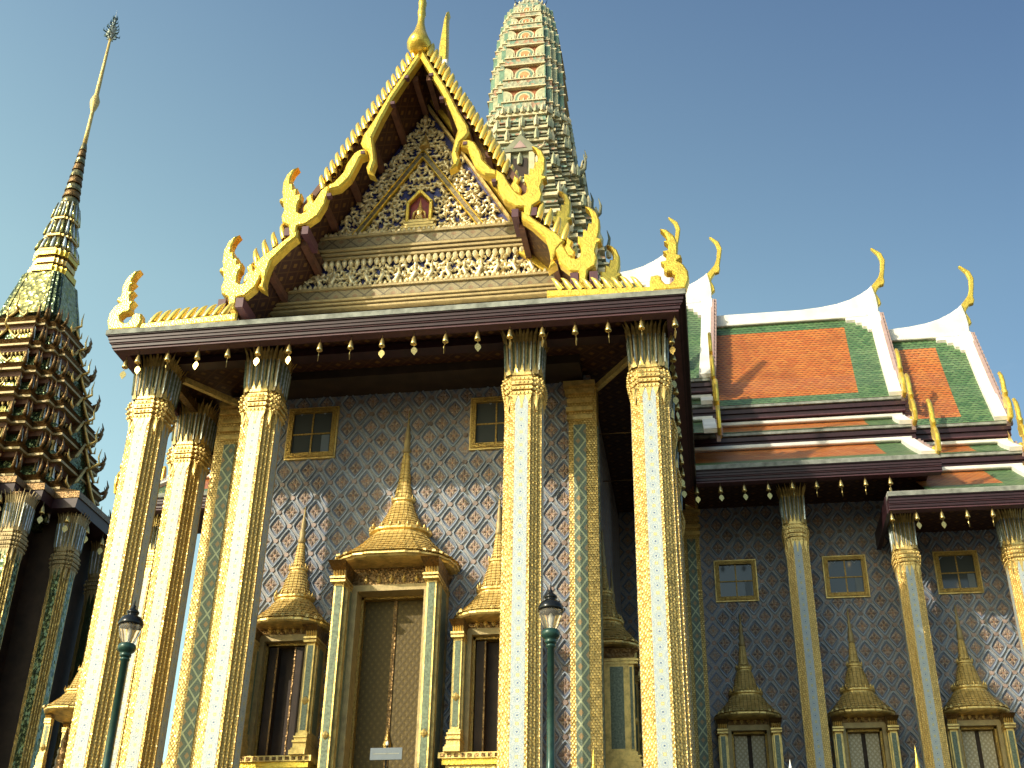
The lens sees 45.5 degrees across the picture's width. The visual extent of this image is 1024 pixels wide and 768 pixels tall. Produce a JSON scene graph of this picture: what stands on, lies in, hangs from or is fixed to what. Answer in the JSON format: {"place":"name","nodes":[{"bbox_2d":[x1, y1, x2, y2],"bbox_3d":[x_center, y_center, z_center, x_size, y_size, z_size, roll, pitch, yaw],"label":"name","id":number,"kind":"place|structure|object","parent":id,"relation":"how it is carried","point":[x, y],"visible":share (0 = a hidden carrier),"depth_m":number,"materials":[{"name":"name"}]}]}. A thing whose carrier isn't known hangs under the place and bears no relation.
{"place":"outdoors","nodes":[
{"label":"outdoors","id":0,"kind":"place"},
{"bbox_2d":[34,660,83,767],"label":"gilded pavilion","id":1,"kind":"structure","parent":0,"point":[61,709],"depth_m":27.24,"materials":[{"name":"gold metal"}]},
{"bbox_2d":[0,13,119,767],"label":"spired pavilion","id":2,"kind":"structure","parent":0,"point":[50,570],"depth_m":42.92,"materials":[{"name":"gold metal"}]},
{"bbox_2d":[37,504,44,523],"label":"wind bell","id":3,"kind":"object","parent":2,"relation":"hanging from","point":[41,512],"visible":1,"depth_m":40.83,"materials":[{"name":"gold metal"}]},
{"bbox_2d":[62,512,69,531],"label":"wind bell","id":4,"kind":"object","parent":2,"relation":"hanging from","point":[65,527],"visible":1,"depth_m":41.45,"materials":[{"name":"gold metal"}]},
{"bbox_2d":[83,522,88,542],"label":"wind bell","id":5,"kind":"object","parent":2,"relation":"hanging from","point":[87,532],"visible":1,"depth_m":42.27,"materials":[{"name":"gold metal"}]},
{"bbox_2d":[97,536,103,554],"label":"wind bell","id":6,"kind":"object","parent":2,"relation":"hanging from","point":[100,550],"visible":1,"depth_m":43.23,"materials":[{"name":"gold metal"}]},
{"bbox_2d":[0,0,1023,762],"label":"sky","id":7,"kind":"structure","parent":0,"point":[803,138],"materials":[{"name":"blue"}]},
{"bbox_3d":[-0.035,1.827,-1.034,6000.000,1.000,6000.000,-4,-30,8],"label":"ground","id":8,"kind":"structure","parent":0,"visible":0},
{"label":"terrace","id":9,"kind":"structure","parent":8,"relation":"on","visible":0},
{"bbox_2d":[101,599,143,767],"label":"lamp post","id":10,"kind":"object","parent":9,"relation":"on","point":[131,624],"visible":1,"depth_m":18.98,"materials":[{"name":"green metal"}]},
{"bbox_2d":[161,744,168,767],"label":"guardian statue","id":11,"kind":"object","parent":9,"relation":"on","point":[163,765],"depth_m":27.58,"materials":[{"name":"gold metal"}]},
{"bbox_2d":[370,741,402,767],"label":"notice board","id":12,"kind":"object","parent":9,"relation":"on","point":[386,753],"visible":1,"depth_m":20.92,"materials":[{"name":"white paint"}]},
{"bbox_2d":[63,0,1023,767],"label":"temple","id":13,"kind":"structure","parent":9,"relation":"on","point":[397,540],"depth_m":25.34,"materials":[{"name":"gold metal"}]},
{"bbox_2d":[120,358,127,378],"bbox_3d":[-7.702,-0.332,24.280,0.121,0.527,0.127,24,-37,-35],"label":"wind bell","id":14,"kind":"object","parent":13,"relation":"hanging from","point":[123,373],"visible":1,"depth_m":24.24,"materials":[{"name":"gold metal"}]},
{"bbox_2d":[134,352,140,373],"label":"wind bell","id":15,"kind":"object","parent":13,"relation":"hanging from","point":[137,361],"visible":1,"depth_m":24.07,"materials":[{"name":"gold metal"}]},
{"bbox_2d":[164,352,169,371],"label":"wind bell","id":16,"kind":"object","parent":13,"relation":"hanging from","point":[167,358],"visible":1,"depth_m":24.00,"materials":[{"name":"gold metal"}]},
{"bbox_2d":[193,349,199,369],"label":"wind bell","id":17,"kind":"object","parent":13,"relation":"hanging from","point":[196,358],"visible":1,"depth_m":23.89,"materials":[{"name":"gold metal"}]},
{"bbox_2d":[224,347,230,365],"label":"wind bell","id":18,"kind":"object","parent":13,"relation":"hanging from","point":[227,354],"visible":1,"depth_m":23.83,"materials":[{"name":"gold metal"}]},
{"bbox_2d":[253,343,260,365],"bbox_3d":[-4.950,-0.578,23.752,0.133,0.528,0.120,-4,-30,10],"label":"wind bell","id":19,"kind":"object","parent":13,"relation":"hanging from","point":[257,353],"visible":1,"depth_m":23.72,"materials":[{"name":"gold metal"}]},
{"bbox_2d":[239,504,329,767],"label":"window","id":20,"kind":"structure","parent":13,"relation":"in","point":[281,728],"depth_m":22.88,"materials":[{"name":"gold metal"}]},
{"bbox_2d":[285,342,291,363],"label":"wind bell","id":21,"kind":"object","parent":13,"relation":"hanging from","point":[288,351],"visible":1,"depth_m":23.63,"materials":[{"name":"gold metal"}]},
{"bbox_2d":[284,406,339,460],"bbox_3d":[-4.219,1.036,25.734,1.100,1.220,0.087,-4,-30,8],"label":"window","id":22,"kind":"structure","parent":13,"relation":"in","point":[312,435],"depth_m":25.73,"materials":[{"name":"gold metal"}]},
{"bbox_2d":[316,339,322,360],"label":"wind bell","id":23,"kind":"object","parent":13,"relation":"hanging from","point":[319,348],"visible":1,"depth_m":23.57,"materials":[{"name":"gold metal"}]},
{"bbox_2d":[347,337,353,359],"bbox_3d":[-3.108,-0.694,23.484,0.127,0.528,0.126,-9,-31,18],"label":"wind bell","id":24,"kind":"object","parent":13,"relation":"hanging from","point":[350,346],"visible":1,"depth_m":23.47,"materials":[{"name":"gold metal"}]},
{"bbox_2d":[378,335,384,357],"bbox_3d":[-2.494,-0.731,23.398,0.127,0.528,0.120,-5,-30,11],"label":"wind bell","id":25,"kind":"object","parent":13,"relation":"hanging from","point":[381,353],"visible":1,"depth_m":23.36,"materials":[{"name":"gold metal"}]},
{"bbox_2d":[317,411,460,767],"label":"doorway","id":26,"kind":"structure","parent":13,"relation":"in","point":[386,669],"depth_m":22.79,"materials":[{"name":"gold metal"}]},
{"bbox_2d":[410,333,416,354],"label":"wind bell","id":27,"kind":"object","parent":13,"relation":"hanging from","point":[413,343],"visible":1,"depth_m":23.27,"materials":[{"name":"gold metal"}]},
{"bbox_2d":[442,332,448,352],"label":"wind bell","id":28,"kind":"object","parent":13,"relation":"hanging from","point":[445,339],"visible":1,"depth_m":23.21,"materials":[{"name":"gold metal"}]},
{"bbox_2d":[438,495,501,767],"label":"window","id":29,"kind":"structure","parent":13,"relation":"in","point":[471,739],"depth_m":22.35,"materials":[{"name":"gold metal"}]},
{"bbox_2d":[474,328,480,350],"bbox_3d":[-0.650,-0.845,23.134,0.136,0.528,0.120,2,-30,-2],"label":"wind bell","id":30,"kind":"object","parent":13,"relation":"hanging from","point":[477,339],"visible":1,"depth_m":23.10,"materials":[{"name":"gold metal"}]},
{"bbox_2d":[469,396,504,450],"bbox_3d":[-0.327,0.794,25.174,1.100,1.220,0.087,-4,-30,8],"label":"window","id":31,"kind":"structure","parent":13,"relation":"in","point":[486,419],"depth_m":25.19,"materials":[{"name":"gold metal"}]},
{"bbox_2d":[506,329,512,348],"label":"wind bell","id":32,"kind":"object","parent":13,"relation":"hanging from","point":[509,335],"visible":1,"depth_m":23.03,"materials":[{"name":"gold metal"}]},
{"bbox_2d":[539,324,545,347],"bbox_3d":[0.571,-0.922,22.957,0.127,0.528,0.120,-19,-35,31],"label":"wind bell","id":33,"kind":"object","parent":13,"relation":"hanging from","point":[542,333],"visible":1,"depth_m":22.94,"materials":[{"name":"gold metal"}]},
{"bbox_2d":[485,0,625,287],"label":"prang tower","id":34,"kind":"structure","parent":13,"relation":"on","point":[527,103],"depth_m":44.21,"materials":[{"name":"stone"}]},
{"bbox_2d":[572,325,577,345],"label":"wind bell","id":35,"kind":"object","parent":13,"relation":"hanging from","point":[575,330],"visible":1,"depth_m":22.86,"materials":[{"name":"gold metal"}]},
{"bbox_2d":[605,323,611,342],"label":"wind bell","id":36,"kind":"object","parent":13,"relation":"hanging from","point":[608,329],"visible":1,"depth_m":22.78,"materials":[{"name":"gold metal"}]},
{"bbox_2d":[601,530,643,767],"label":"doorway","id":37,"kind":"structure","parent":13,"relation":"in","point":[623,736],"depth_m":23.50,"materials":[{"name":"gold metal"}]},
{"bbox_2d":[638,317,644,329],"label":"wind bell","id":38,"kind":"object","parent":13,"relation":"hanging from","point":[641,326],"visible":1,"depth_m":22.69,"materials":[{"name":"gold metal"}]},
{"bbox_2d":[668,334,675,353],"bbox_3d":[3.028,-0.775,23.132,0.129,0.528,0.121,-1,-30,4],"label":"wind bell","id":39,"kind":"object","parent":13,"relation":"hanging from","point":[672,342],"visible":1,"depth_m":23.09,"materials":[{"name":"gold metal"}]},
{"bbox_2d":[670,354,675,371],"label":"wind bell","id":40,"kind":"object","parent":13,"relation":"hanging from","point":[672,361],"visible":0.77,"depth_m":23.66,"materials":[{"name":"gold metal"}]},
{"bbox_2d":[671,370,677,387],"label":"wind bell","id":41,"kind":"object","parent":13,"relation":"hanging from","point":[674,376],"visible":0.77,"depth_m":24.24,"materials":[{"name":"gold metal"}]},
{"bbox_2d":[672,315,678,338],"bbox_3d":[3.024,-1.074,22.604,0.127,0.528,0.120,-18,-35,30],"label":"wind bell","id":42,"kind":"object","parent":13,"relation":"hanging from","point":[674,323],"visible":1,"depth_m":22.59,"materials":[{"name":"gold metal"}]},
{"bbox_2d":[673,386,678,404],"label":"wind bell","id":43,"kind":"object","parent":13,"relation":"hanging from","point":[675,398],"visible":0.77,"depth_m":24.79,"materials":[{"name":"gold metal"}]},
{"bbox_2d":[675,403,679,418],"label":"wind bell","id":44,"kind":"object","parent":13,"relation":"hanging from","point":[677,407],"visible":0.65,"depth_m":25.36,"materials":[{"name":"gold metal"}]},
{"bbox_2d":[675,417,680,433],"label":"wind bell","id":45,"kind":"object","parent":13,"relation":"hanging from","point":[677,421],"visible":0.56,"depth_m":25.93,"materials":[{"name":"gold metal"}]},
{"bbox_2d":[677,432,681,447],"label":"wind bell","id":46,"kind":"object","parent":13,"relation":"hanging from","point":[679,437],"visible":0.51,"depth_m":26.50,"materials":[{"name":"gold metal"}]},
{"bbox_2d":[678,444,682,461],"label":"wind bell","id":47,"kind":"object","parent":13,"relation":"hanging from","point":[680,448],"visible":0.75,"depth_m":27.07,"materials":[{"name":"gold metal"}]},
{"bbox_2d":[679,459,683,474],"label":"wind bell","id":48,"kind":"object","parent":13,"relation":"hanging from","point":[681,468],"visible":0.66,"depth_m":27.63,"materials":[{"name":"gold metal"}]},
{"bbox_2d":[680,466,684,486],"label":"wind bell","id":49,"kind":"object","parent":13,"relation":"hanging from","point":[682,476],"visible":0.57,"depth_m":28.19,"materials":[{"name":"gold metal"}]},
{"bbox_2d":[681,484,686,497],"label":"wind bell","id":50,"kind":"object","parent":13,"relation":"hanging from","point":[684,493],"visible":0.55,"depth_m":28.73,"materials":[{"name":"gold metal"}]},
{"bbox_2d":[694,485,699,502],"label":"wind bell","id":51,"kind":"object","parent":13,"relation":"hanging from","point":[697,493],"visible":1,"depth_m":29.35,"materials":[{"name":"gold metal"}]},
{"bbox_2d":[718,486,723,500],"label":"wind bell","id":52,"kind":"object","parent":13,"relation":"hanging from","point":[720,491],"visible":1,"depth_m":29.26,"materials":[{"name":"gold metal"}]},
{"bbox_2d":[713,559,758,602],"bbox_3d":[5.621,4.930,30.603,1.056,1.098,0.087,-4,-30,8],"label":"window","id":53,"kind":"structure","parent":13,"relation":"in","point":[737,583],"depth_m":30.60,"materials":[{"name":"gold metal"}]},
{"bbox_2d":[742,482,747,499],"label":"wind bell","id":54,"kind":"object","parent":13,"relation":"hanging from","point":[745,496],"visible":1,"depth_m":29.17,"materials":[{"name":"gold metal"}]},
{"bbox_2d":[714,613,783,767],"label":"doorway","id":55,"kind":"structure","parent":13,"relation":"in","point":[746,717],"depth_m":28.48,"materials":[{"name":"gold metal"}]},
{"bbox_2d":[766,481,771,498],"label":"wind bell","id":56,"kind":"object","parent":13,"relation":"hanging from","point":[768,488],"visible":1,"depth_m":29.10,"materials":[{"name":"gold metal"}]},
{"bbox_2d":[790,482,794,496],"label":"wind bell","id":57,"kind":"object","parent":13,"relation":"hanging from","point":[792,487],"visible":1,"depth_m":29.05,"materials":[{"name":"gold metal"}]},
{"bbox_2d":[814,481,818,496],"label":"wind bell","id":58,"kind":"object","parent":13,"relation":"hanging from","point":[816,485],"visible":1,"depth_m":28.97,"materials":[{"name":"gold metal"}]},
{"bbox_2d":[839,478,843,494],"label":"wind bell","id":59,"kind":"object","parent":13,"relation":"hanging from","point":[841,485],"visible":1,"depth_m":28.90,"materials":[{"name":"gold metal"}]},
{"bbox_2d":[822,555,870,598],"bbox_3d":[8.269,4.766,30.222,1.056,1.098,0.087,-4,-30,8],"label":"window","id":60,"kind":"structure","parent":13,"relation":"in","point":[844,578],"depth_m":30.22,"materials":[{"name":"gold metal"}]},
{"bbox_2d":[827,608,902,767],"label":"doorway","id":61,"kind":"structure","parent":13,"relation":"in","point":[856,721],"depth_m":28.10,"materials":[{"name":"gold metal"}]},
{"bbox_2d":[863,476,867,494],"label":"wind bell","id":62,"kind":"object","parent":13,"relation":"hanging from","point":[865,483],"visible":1,"depth_m":28.82,"materials":[{"name":"gold metal"}]},
{"bbox_2d":[888,475,892,490],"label":"wind bell","id":63,"kind":"object","parent":13,"relation":"hanging from","point":[890,482],"visible":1,"depth_m":28.73,"materials":[{"name":"gold metal"}]},
{"bbox_2d":[890,512,894,529],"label":"wind bell","id":64,"kind":"object","parent":13,"relation":"hanging from","point":[892,519],"visible":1,"depth_m":28.29,"materials":[{"name":"gold metal"}]},
{"bbox_2d":[915,512,921,528],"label":"wind bell","id":65,"kind":"object","parent":13,"relation":"hanging from","point":[919,525],"visible":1,"depth_m":28.18,"materials":[{"name":"gold metal"}]},
{"bbox_2d":[940,510,945,528],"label":"wind bell","id":66,"kind":"object","parent":13,"relation":"hanging from","point":[942,516],"visible":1,"depth_m":28.10,"materials":[{"name":"gold metal"}]},
{"bbox_2d":[932,550,983,594],"bbox_3d":[10.907,4.602,29.842,1.056,1.098,0.087,-4,-30,8],"label":"window","id":67,"kind":"structure","parent":13,"relation":"in","point":[953,573],"depth_m":29.84,"materials":[{"name":"gold metal"}]},
{"bbox_2d":[965,508,969,526],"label":"wind bell","id":68,"kind":"object","parent":13,"relation":"hanging from","point":[967,514],"visible":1,"depth_m":28.05,"materials":[{"name":"gold metal"}]},
{"bbox_2d":[942,605,1020,767],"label":"doorway","id":69,"kind":"structure","parent":13,"relation":"in","point":[971,715],"depth_m":27.72,"materials":[{"name":"gold metal"}]},
{"bbox_2d":[991,507,995,523],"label":"wind bell","id":70,"kind":"object","parent":13,"relation":"hanging from","point":[993,513],"visible":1,"depth_m":27.97,"materials":[{"name":"gold metal"}]},
{"bbox_2d":[538,584,563,767],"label":"lamp post","id":71,"kind":"object","parent":9,"relation":"on","point":[550,608],"visible":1,"depth_m":18.02,"materials":[{"name":"green metal"}]},
{"bbox_2d":[570,750,595,767],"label":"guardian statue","id":72,"kind":"object","parent":9,"relation":"on","point":[593,763],"visible":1,"depth_m":20.47,"materials":[{"name":"gold metal"}]},
{"bbox_2d":[915,748,919,767],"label":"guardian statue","id":73,"kind":"object","parent":9,"relation":"on","point":[917,765],"visible":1,"depth_m":16.95,"materials":[{"name":"gold metal"}]}
]}

